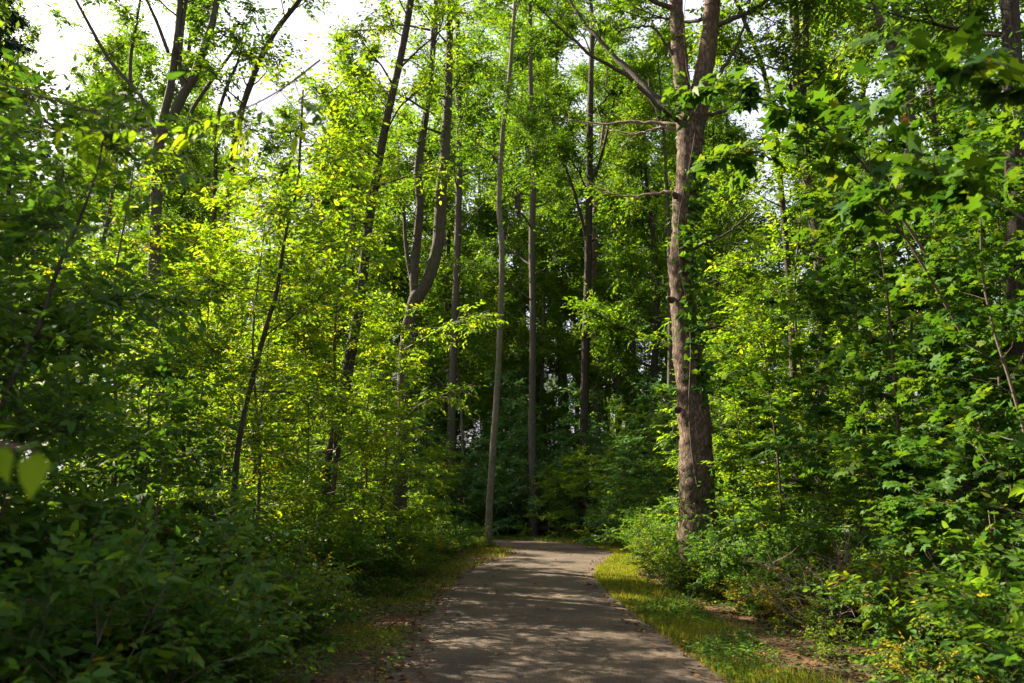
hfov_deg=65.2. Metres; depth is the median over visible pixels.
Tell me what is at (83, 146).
leafy branch
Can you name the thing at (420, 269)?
forest tree
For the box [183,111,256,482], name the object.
forest tree
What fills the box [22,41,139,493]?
forest tree
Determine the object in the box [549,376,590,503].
bushy tree
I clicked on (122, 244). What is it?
slender tree
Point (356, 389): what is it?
understory sapling
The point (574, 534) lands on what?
leafy sapling
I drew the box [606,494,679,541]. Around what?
leafy shrub
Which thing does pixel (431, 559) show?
leafy shrub
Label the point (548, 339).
forest tree
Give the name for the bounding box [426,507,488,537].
leafy shrub
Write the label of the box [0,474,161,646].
broad leaved shrub
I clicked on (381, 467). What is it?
lime tree
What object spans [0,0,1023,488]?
sky
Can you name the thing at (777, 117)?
maple branch
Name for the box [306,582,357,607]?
shrub
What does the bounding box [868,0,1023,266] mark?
forest tree
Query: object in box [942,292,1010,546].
maple sapling
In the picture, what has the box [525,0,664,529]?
forest tree
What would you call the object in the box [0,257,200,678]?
broad leaved sapling
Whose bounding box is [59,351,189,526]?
lime sapling
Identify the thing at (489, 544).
leafy shrub
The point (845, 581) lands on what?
leafy shrub
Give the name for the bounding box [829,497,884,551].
leafy shrub
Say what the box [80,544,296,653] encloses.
leafy shrub
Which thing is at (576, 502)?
leafy shrub
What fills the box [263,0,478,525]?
forest tree
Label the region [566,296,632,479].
bushy tree
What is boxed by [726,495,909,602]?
leafy shrub
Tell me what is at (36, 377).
forest tree
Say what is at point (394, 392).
lime sapling
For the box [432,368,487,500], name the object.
bushy tree
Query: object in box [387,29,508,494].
forest tree
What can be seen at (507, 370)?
bushy tree
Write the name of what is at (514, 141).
forest tree
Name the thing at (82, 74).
forest tree
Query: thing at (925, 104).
young tree
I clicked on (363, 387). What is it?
bushy tree
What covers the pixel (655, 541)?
leafy shrub
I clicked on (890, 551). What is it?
leafy shrub
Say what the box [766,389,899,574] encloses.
lime sapling
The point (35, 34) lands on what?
forest tree
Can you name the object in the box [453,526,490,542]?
leafy shrub
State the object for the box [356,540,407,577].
leafy shrub
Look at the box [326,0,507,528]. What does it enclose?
forked tree
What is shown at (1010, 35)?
forest tree
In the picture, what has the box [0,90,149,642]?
broad leaved sapling
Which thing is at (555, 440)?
leafy sapling
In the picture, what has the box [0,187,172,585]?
broad leaved sapling
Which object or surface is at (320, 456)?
understory sapling
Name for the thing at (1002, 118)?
maple sapling
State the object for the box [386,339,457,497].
bushy tree
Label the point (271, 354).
slender tree
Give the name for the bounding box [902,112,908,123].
orange leaf
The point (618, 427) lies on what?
leafy sapling
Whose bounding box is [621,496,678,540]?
leafy shrub
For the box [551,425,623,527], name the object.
understory sapling
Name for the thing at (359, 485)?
lime tree
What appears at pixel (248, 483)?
lime sapling
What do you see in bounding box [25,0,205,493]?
forest tree
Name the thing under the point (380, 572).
shrub
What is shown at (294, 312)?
slender tree
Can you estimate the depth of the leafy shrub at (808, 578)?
9.01 m
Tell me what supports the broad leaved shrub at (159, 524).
on the ground at (351, 675)
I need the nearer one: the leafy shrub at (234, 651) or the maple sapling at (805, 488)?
the leafy shrub at (234, 651)
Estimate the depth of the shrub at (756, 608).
10.16 m
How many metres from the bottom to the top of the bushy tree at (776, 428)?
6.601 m
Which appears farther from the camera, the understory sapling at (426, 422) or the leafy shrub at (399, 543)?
the understory sapling at (426, 422)
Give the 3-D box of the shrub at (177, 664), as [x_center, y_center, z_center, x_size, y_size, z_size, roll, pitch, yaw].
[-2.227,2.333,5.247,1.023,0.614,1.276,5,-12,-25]
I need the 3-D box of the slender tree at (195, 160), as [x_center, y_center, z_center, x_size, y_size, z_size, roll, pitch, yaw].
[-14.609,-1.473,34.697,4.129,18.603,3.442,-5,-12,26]
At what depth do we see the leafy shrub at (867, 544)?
11.60 m
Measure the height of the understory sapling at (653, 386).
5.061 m
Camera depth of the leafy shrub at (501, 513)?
29.01 m
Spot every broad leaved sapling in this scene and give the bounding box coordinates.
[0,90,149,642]
[0,109,56,640]
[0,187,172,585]
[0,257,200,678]
[15,264,263,570]
[32,357,302,626]
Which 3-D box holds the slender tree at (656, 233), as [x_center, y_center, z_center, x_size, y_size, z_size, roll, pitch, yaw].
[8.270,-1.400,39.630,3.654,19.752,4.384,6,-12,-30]
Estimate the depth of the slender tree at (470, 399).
40.96 m
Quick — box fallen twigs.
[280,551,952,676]
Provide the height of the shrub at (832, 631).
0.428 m
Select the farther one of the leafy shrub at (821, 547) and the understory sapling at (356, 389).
the understory sapling at (356, 389)
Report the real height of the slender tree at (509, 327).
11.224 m
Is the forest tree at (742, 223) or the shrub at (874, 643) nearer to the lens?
the shrub at (874, 643)
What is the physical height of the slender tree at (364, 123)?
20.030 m
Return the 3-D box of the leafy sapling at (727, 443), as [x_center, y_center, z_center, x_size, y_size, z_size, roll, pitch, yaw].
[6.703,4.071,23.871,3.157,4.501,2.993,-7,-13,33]
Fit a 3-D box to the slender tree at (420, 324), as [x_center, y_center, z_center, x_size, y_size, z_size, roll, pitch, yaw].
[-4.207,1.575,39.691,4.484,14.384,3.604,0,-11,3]
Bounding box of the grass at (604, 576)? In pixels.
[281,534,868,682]
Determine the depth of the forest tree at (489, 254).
62.23 m
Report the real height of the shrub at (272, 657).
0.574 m
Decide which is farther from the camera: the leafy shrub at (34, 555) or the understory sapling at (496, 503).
the understory sapling at (496, 503)
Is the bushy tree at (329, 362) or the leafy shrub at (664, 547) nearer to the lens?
the leafy shrub at (664, 547)
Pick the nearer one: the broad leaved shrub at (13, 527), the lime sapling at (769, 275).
the broad leaved shrub at (13, 527)
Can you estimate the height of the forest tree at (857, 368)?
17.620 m
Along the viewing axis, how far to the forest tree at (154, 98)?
58.99 m
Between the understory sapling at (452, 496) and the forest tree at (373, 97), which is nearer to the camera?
the understory sapling at (452, 496)
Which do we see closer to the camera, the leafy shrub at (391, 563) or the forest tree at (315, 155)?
the leafy shrub at (391, 563)
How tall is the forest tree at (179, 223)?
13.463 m
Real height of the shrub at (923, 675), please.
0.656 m
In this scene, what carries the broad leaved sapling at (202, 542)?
on the ground at (351, 675)
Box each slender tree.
[89,169,149,481]
[136,106,220,391]
[140,226,198,397]
[155,273,204,487]
[236,268,289,442]
[251,189,312,397]
[270,236,306,379]
[298,285,346,443]
[309,90,401,487]
[341,133,411,425]
[388,239,462,444]
[419,173,496,526]
[458,279,511,457]
[462,286,528,472]
[489,221,537,497]
[499,337,539,434]
[536,214,581,493]
[537,364,570,446]
[546,325,568,407]
[551,223,591,467]
[647,125,703,328]
[700,249,743,489]
[786,254,869,385]
[898,319,943,430]
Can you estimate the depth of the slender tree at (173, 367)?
37.18 m
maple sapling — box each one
[701,338,855,551]
[709,96,1011,593]
[723,105,1023,582]
[774,129,1006,525]
[844,83,1023,577]
[857,73,1023,579]
[860,110,1023,596]
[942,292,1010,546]
[969,316,1022,483]
[990,358,1023,609]
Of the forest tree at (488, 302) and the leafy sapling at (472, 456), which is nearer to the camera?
the leafy sapling at (472, 456)
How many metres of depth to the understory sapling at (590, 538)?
22.30 m
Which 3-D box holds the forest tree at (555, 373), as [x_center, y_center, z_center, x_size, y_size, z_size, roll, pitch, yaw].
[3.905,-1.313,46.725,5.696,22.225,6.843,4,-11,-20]
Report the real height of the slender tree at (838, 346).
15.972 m
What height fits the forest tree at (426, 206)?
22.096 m
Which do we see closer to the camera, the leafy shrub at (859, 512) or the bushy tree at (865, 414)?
the leafy shrub at (859, 512)
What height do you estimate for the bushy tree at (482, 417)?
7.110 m
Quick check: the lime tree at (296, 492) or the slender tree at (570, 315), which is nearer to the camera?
the lime tree at (296, 492)
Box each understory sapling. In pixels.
[283,427,358,497]
[318,386,395,507]
[364,410,439,504]
[389,396,473,524]
[437,448,513,533]
[444,434,542,534]
[453,462,525,535]
[457,470,498,528]
[459,367,555,509]
[484,394,566,529]
[494,455,566,536]
[523,446,606,530]
[542,430,610,530]
[545,381,639,520]
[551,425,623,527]
[571,441,658,527]
[579,493,620,547]
[588,442,659,513]
[593,434,657,540]
[613,375,679,519]
[638,371,678,505]
[716,421,784,496]
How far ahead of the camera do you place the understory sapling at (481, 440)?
29.08 m
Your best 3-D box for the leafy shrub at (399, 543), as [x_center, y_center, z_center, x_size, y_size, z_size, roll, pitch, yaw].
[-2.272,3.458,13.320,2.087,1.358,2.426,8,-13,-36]
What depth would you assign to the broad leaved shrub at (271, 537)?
8.40 m
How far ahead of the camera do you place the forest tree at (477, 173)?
62.19 m
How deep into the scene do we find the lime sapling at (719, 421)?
19.20 m
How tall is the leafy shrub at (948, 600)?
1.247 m
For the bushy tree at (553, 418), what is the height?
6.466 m
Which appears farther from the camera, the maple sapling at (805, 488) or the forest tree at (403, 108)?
the forest tree at (403, 108)
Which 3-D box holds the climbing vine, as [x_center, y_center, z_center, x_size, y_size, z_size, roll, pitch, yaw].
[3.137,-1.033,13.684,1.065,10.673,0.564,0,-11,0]
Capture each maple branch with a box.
[662,64,929,260]
[686,89,960,330]
[816,9,1023,152]
[818,140,1023,242]
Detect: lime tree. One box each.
[0,226,69,489]
[7,114,254,532]
[93,161,349,540]
[117,285,269,532]
[130,172,370,545]
[132,203,392,568]
[202,375,287,487]
[213,125,466,587]
[311,356,391,523]
[335,300,478,547]
[336,384,433,530]
[636,169,853,500]
[674,130,938,526]
[774,209,976,519]
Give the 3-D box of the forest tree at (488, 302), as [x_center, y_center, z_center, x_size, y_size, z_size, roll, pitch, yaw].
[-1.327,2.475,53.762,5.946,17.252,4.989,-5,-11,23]
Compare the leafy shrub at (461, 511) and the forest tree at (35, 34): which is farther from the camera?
the forest tree at (35, 34)
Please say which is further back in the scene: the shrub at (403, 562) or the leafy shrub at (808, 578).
the shrub at (403, 562)
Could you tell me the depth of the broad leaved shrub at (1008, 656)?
5.76 m
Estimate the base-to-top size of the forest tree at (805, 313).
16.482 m
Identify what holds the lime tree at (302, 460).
on the ground at (351, 675)
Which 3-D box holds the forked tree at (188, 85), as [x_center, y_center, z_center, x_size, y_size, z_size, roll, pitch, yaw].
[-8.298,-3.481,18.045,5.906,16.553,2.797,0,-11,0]
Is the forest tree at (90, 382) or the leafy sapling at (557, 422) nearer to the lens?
the leafy sapling at (557, 422)
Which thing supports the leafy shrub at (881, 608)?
on the ground at (351, 675)
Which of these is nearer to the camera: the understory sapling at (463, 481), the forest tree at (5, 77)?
the forest tree at (5, 77)
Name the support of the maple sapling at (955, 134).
on the ground at (351, 675)
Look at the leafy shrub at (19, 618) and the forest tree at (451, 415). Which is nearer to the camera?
the leafy shrub at (19, 618)
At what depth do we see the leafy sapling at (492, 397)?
39.95 m
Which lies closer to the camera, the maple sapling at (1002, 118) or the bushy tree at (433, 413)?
the maple sapling at (1002, 118)
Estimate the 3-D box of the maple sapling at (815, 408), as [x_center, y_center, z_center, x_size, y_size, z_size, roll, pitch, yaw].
[5.573,-0.063,12.087,4.430,7.601,4.136,-9,-14,41]
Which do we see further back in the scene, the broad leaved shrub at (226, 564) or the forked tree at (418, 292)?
the forked tree at (418, 292)
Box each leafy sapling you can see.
[285,425,361,499]
[335,406,393,519]
[379,445,429,506]
[407,455,447,527]
[457,439,483,495]
[459,435,496,501]
[463,431,524,525]
[480,386,543,503]
[512,386,573,500]
[527,408,577,499]
[543,446,600,538]
[591,393,671,541]
[600,401,678,538]
[621,359,677,502]
[628,383,716,518]
[671,350,777,515]
[709,409,779,512]
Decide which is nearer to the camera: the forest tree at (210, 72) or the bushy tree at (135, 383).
the forest tree at (210, 72)
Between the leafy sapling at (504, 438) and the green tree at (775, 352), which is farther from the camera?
the leafy sapling at (504, 438)
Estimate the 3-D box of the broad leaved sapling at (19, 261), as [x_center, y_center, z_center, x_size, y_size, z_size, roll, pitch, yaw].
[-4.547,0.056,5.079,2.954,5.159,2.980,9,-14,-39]
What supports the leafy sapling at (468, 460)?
on the ground at (351, 675)
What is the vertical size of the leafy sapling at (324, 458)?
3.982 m
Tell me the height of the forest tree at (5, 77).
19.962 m
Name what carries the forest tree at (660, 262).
on the ground at (351, 675)
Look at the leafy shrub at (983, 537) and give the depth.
6.88 m
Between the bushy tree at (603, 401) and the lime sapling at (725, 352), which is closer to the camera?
the lime sapling at (725, 352)
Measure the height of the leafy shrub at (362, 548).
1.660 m
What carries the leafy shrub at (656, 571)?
on the ground at (351, 675)
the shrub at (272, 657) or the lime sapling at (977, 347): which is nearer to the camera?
the shrub at (272, 657)
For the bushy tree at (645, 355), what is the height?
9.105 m
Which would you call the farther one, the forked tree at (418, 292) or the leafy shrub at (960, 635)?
the forked tree at (418, 292)
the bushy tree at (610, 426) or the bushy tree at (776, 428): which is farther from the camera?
the bushy tree at (610, 426)
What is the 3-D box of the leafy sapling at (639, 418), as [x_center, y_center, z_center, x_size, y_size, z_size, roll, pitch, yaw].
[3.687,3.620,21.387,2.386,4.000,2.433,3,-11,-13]
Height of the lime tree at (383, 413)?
8.024 m
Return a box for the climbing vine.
[659,0,733,585]
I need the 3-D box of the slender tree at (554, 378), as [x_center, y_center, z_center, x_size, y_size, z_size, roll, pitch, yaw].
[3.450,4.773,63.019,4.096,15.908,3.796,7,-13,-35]
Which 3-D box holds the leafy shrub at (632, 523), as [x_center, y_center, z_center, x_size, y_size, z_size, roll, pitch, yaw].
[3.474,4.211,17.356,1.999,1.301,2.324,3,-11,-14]
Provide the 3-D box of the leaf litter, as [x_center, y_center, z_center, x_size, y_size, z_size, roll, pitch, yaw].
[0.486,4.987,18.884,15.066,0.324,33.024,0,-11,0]
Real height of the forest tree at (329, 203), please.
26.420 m
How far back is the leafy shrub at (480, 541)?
21.86 m
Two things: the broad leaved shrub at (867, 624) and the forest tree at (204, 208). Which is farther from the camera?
the forest tree at (204, 208)
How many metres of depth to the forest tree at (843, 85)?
17.75 m
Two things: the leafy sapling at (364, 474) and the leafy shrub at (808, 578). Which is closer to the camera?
the leafy shrub at (808, 578)
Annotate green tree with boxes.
[710,269,836,512]
[893,16,1023,529]
[966,216,1006,494]
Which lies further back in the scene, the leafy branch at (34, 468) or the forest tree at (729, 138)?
the forest tree at (729, 138)
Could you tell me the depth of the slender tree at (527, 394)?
44.29 m
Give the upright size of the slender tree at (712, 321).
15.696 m
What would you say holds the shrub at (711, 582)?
on the ground at (351, 675)
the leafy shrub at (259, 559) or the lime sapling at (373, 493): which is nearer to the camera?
the leafy shrub at (259, 559)
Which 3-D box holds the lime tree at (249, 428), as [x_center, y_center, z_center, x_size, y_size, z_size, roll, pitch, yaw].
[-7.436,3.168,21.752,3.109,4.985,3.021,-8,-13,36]
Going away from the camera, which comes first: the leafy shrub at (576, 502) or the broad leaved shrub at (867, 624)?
the broad leaved shrub at (867, 624)
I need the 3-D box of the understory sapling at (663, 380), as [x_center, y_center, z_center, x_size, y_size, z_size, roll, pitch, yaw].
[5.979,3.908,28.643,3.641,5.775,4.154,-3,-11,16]
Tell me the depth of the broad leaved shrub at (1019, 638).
5.04 m
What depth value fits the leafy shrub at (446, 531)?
17.69 m
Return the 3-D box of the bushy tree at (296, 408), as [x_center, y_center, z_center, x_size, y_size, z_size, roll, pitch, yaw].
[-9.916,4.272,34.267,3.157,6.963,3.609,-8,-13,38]
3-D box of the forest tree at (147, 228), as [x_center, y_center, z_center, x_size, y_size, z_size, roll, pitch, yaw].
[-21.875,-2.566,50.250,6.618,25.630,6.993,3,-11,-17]
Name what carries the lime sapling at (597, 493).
on the ground at (351, 675)
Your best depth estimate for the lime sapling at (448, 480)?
28.30 m
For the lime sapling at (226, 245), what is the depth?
14.21 m
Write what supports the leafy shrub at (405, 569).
on the ground at (351, 675)
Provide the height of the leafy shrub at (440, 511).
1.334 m
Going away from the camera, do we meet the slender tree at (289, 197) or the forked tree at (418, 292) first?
the forked tree at (418, 292)
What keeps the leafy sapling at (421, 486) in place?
on the ground at (351, 675)
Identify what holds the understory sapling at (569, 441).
on the ground at (351, 675)
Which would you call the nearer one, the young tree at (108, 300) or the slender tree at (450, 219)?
the young tree at (108, 300)
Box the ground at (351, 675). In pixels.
[2,493,1017,682]
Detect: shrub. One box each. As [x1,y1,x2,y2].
[0,410,186,562]
[0,424,326,682]
[0,471,68,579]
[0,473,296,682]
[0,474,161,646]
[0,503,47,562]
[0,531,39,601]
[0,587,224,682]
[1,505,191,582]
[27,544,254,664]
[32,468,290,573]
[40,534,309,675]
[41,557,325,682]
[48,594,227,677]
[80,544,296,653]
[128,584,274,636]
[132,495,366,608]
[146,651,233,682]
[166,510,344,595]
[186,616,344,682]
[217,544,362,658]
[220,613,325,673]
[239,485,402,573]
[242,442,378,524]
[243,476,314,521]
[264,573,363,659]
[268,538,335,593]
[277,480,394,576]
[287,550,316,583]
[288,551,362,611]
[299,590,340,637]
[300,528,393,589]
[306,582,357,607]
[318,565,389,599]
[320,587,376,623]
[323,509,436,583]
[335,521,410,548]
[341,491,416,532]
[342,559,396,592]
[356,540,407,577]
[369,480,457,519]
[381,553,420,585]
[382,514,429,549]
[383,514,455,550]
[388,555,414,578]
[391,572,420,591]
[393,551,438,580]
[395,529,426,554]
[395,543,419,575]
[402,539,446,573]
[407,473,478,528]
[408,502,465,556]
[411,510,450,531]
[416,531,457,565]
[422,515,472,554]
[424,542,449,554]
[425,532,448,553]
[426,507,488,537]
[437,534,462,559]
[439,493,479,523]
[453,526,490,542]
[458,535,478,549]
[468,534,491,548]
[475,493,524,533]
[482,540,497,548]
[493,474,568,532]
[539,483,595,530]
[594,484,664,550]
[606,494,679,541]
[614,508,678,548]
[619,518,672,561]
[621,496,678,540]
[622,494,678,561]
[622,541,696,585]
[626,495,677,561]
[626,534,673,568]
[646,537,678,582]
[653,544,715,594]
[661,477,804,592]
[667,515,745,550]
[675,476,837,540]
[677,566,738,601]
[678,535,761,598]
[683,479,902,623]
[683,497,799,598]
[683,537,780,587]
[709,569,790,615]
[720,575,769,605]
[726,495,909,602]
[741,592,783,617]
[742,539,904,628]
[743,577,838,629]
[761,531,920,616]
[768,603,852,638]
[769,594,807,627]
[789,505,842,543]
[791,612,879,660]
[803,522,1019,661]
[817,556,982,644]
[825,556,1023,665]
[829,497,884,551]
[832,479,940,553]
[834,484,997,555]
[835,484,993,579]
[845,623,931,682]
[860,629,995,682]
[871,457,1023,589]
[881,629,990,682]
[899,541,1023,677]
[905,491,1023,681]
[913,483,1023,588]
[914,572,1023,679]
[918,533,1023,682]
[920,598,1022,682]
[931,479,1023,584]
[963,623,1023,650]
[991,669,1018,682]
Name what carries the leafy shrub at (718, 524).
on the ground at (351, 675)
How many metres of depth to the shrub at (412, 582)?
12.85 m
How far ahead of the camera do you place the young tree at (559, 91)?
29.56 m
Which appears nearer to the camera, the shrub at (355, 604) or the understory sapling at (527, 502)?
the shrub at (355, 604)
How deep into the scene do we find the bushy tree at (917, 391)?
55.20 m
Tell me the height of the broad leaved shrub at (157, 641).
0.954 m
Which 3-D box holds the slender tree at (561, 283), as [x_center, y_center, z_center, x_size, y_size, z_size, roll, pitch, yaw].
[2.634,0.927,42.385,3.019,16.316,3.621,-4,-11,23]
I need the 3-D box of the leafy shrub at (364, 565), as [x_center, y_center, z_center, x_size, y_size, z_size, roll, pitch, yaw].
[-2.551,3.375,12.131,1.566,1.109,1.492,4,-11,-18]
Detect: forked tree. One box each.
[31,0,279,488]
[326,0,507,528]
[685,0,910,554]
[768,0,1000,526]
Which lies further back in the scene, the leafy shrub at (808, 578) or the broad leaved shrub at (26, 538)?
the leafy shrub at (808, 578)
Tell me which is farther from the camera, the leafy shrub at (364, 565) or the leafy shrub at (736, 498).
the leafy shrub at (736, 498)
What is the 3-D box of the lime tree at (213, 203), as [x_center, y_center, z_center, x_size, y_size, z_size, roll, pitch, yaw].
[-5.279,0.342,14.947,4.554,7.986,4.278,1,-11,-3]
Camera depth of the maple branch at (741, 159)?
7.50 m
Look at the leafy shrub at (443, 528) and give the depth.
18.69 m
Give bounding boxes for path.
[355,539,733,682]
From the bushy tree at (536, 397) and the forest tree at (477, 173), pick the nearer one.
the bushy tree at (536, 397)
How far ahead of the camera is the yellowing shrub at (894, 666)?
6.32 m
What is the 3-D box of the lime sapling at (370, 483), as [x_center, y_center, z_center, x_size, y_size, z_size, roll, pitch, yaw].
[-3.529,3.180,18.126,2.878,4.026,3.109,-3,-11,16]
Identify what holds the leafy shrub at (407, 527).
on the ground at (351, 675)
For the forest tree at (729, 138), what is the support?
on the ground at (351, 675)
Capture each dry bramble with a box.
[730,511,907,634]
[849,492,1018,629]
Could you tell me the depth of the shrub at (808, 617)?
8.55 m
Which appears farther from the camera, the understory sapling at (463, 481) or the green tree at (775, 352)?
the understory sapling at (463, 481)
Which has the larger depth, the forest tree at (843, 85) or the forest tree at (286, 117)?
the forest tree at (286, 117)
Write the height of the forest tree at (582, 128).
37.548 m
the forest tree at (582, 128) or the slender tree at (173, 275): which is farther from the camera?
the forest tree at (582, 128)
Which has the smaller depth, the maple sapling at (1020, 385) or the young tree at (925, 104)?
the maple sapling at (1020, 385)
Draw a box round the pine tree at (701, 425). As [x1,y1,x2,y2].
[491,0,816,595]
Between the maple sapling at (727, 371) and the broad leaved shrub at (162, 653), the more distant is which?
the maple sapling at (727, 371)
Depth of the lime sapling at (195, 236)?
11.24 m
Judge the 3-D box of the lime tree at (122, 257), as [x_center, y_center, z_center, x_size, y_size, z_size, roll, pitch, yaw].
[-5.478,0.051,11.045,3.686,6.879,3.923,8,-13,-35]
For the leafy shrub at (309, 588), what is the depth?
7.56 m
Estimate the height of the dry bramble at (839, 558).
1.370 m
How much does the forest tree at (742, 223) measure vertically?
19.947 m
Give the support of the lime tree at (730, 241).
on the ground at (351, 675)
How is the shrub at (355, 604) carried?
on the ground at (351, 675)
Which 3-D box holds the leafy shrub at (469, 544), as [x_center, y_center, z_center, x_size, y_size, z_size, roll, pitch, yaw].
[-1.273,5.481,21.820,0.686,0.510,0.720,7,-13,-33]
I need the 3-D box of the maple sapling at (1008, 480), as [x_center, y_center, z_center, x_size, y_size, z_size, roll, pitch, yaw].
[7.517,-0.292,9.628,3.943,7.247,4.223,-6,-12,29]
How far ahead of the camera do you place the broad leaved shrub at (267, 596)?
7.00 m
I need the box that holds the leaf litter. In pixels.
[186,527,1005,682]
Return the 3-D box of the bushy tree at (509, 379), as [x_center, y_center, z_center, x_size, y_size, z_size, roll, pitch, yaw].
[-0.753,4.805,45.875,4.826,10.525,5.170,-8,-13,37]
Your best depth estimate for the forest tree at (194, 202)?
41.67 m
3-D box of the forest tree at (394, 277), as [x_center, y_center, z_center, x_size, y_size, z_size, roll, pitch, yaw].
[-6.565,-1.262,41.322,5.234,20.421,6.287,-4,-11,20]
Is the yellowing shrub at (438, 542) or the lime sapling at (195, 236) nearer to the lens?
the lime sapling at (195, 236)
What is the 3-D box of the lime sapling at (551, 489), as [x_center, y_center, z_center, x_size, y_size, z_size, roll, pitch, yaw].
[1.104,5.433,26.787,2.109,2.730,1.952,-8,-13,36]
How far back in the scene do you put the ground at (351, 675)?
8.42 m
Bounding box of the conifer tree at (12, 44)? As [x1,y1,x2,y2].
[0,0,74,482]
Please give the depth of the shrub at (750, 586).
11.07 m
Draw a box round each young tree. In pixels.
[0,47,225,539]
[83,18,407,551]
[428,0,562,544]
[442,0,589,536]
[687,0,865,535]
[862,0,998,496]
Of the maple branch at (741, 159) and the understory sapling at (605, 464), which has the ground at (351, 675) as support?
the understory sapling at (605, 464)
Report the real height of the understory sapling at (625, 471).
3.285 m
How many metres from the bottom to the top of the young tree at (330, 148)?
6.956 m
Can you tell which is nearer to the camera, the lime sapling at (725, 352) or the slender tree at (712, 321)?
the lime sapling at (725, 352)
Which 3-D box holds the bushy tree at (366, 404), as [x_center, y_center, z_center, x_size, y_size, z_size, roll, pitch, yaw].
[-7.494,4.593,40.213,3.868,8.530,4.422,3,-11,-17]
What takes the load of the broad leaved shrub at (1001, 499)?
on the ground at (351, 675)
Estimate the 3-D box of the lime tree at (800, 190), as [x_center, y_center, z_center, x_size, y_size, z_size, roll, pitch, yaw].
[5.875,-0.041,15.873,5.194,9.107,4.880,-6,-12,30]
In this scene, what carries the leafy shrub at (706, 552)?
on the ground at (351, 675)
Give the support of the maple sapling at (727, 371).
on the ground at (351, 675)
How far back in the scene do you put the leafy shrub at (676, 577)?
12.43 m
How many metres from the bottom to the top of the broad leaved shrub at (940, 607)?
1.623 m
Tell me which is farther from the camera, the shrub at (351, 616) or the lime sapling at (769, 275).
the lime sapling at (769, 275)
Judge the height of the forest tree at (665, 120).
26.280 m
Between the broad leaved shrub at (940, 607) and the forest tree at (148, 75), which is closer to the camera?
the broad leaved shrub at (940, 607)
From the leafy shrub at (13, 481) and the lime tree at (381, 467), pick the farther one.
the lime tree at (381, 467)
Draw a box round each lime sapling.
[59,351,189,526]
[100,218,338,552]
[136,224,313,522]
[207,267,430,556]
[223,327,321,491]
[245,392,375,542]
[281,301,436,545]
[316,396,431,529]
[419,437,484,533]
[516,463,581,538]
[543,443,617,540]
[573,454,646,545]
[657,324,799,531]
[660,413,738,516]
[662,276,897,559]
[715,226,871,497]
[716,371,857,562]
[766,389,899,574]
[795,260,1008,555]
[930,217,1006,496]
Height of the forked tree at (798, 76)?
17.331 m
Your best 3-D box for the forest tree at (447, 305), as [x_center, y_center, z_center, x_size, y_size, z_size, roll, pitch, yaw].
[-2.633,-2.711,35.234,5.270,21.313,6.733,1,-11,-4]
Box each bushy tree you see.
[43,365,95,490]
[85,342,141,476]
[271,370,320,487]
[299,327,363,497]
[299,354,345,492]
[311,346,383,496]
[336,355,393,488]
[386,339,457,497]
[391,377,459,500]
[395,313,463,490]
[415,337,493,508]
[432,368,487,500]
[457,370,525,517]
[458,350,513,504]
[463,339,542,506]
[470,326,537,502]
[501,349,555,487]
[511,358,566,488]
[514,383,574,503]
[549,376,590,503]
[562,329,615,505]
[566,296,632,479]
[590,414,615,469]
[599,348,677,491]
[624,320,678,488]
[755,368,791,496]
[834,379,880,474]
[895,321,942,428]
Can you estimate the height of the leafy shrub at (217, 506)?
1.819 m
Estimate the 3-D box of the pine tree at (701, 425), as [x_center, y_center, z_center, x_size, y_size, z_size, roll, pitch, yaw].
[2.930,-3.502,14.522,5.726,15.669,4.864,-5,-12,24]
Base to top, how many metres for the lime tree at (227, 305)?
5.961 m
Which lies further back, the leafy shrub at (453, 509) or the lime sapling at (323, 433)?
the leafy shrub at (453, 509)
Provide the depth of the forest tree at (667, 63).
56.03 m
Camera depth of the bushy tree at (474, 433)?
49.95 m
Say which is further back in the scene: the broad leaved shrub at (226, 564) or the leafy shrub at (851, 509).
the leafy shrub at (851, 509)
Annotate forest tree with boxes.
[0,0,84,196]
[0,5,73,353]
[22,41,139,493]
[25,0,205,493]
[25,275,77,444]
[27,0,254,476]
[35,63,133,384]
[49,30,175,489]
[76,340,112,436]
[87,178,203,409]
[110,134,208,337]
[125,79,247,386]
[130,76,268,469]
[165,0,335,533]
[171,139,245,486]
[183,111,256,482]
[234,91,321,340]
[258,134,385,358]
[262,93,395,446]
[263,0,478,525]
[279,24,417,482]
[287,59,408,351]
[299,68,398,412]
[357,143,434,499]
[359,122,489,478]
[365,101,418,399]
[371,0,529,513]
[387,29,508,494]
[387,148,471,429]
[396,46,510,500]
[402,0,562,344]
[413,126,493,429]
[443,194,506,422]
[453,29,551,438]
[461,14,601,494]
[468,0,599,361]
[470,258,505,400]
[471,0,618,459]
[475,250,539,423]
[496,183,608,473]
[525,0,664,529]
[527,162,622,500]
[546,23,675,502]
[546,42,647,506]
[548,245,626,450]
[560,0,735,514]
[561,0,669,451]
[562,141,667,463]
[590,39,732,507]
[591,261,642,438]
[599,71,718,469]
[617,126,731,352]
[640,13,761,288]
[646,66,811,438]
[653,69,794,450]
[697,24,806,462]
[716,6,895,491]
[756,44,889,443]
[774,2,997,417]
[789,250,836,413]
[829,250,907,473]
[849,0,1023,524]
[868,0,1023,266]
[891,0,1000,478]
[935,117,1005,362]
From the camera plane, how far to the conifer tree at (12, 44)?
28.92 m
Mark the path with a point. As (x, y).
(598, 645)
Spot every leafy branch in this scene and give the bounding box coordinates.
[0,59,233,262]
[0,442,50,498]
[38,59,326,186]
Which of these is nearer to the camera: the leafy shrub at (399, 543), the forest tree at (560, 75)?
the leafy shrub at (399, 543)
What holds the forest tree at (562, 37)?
on the ground at (351, 675)
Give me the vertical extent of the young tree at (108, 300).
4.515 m

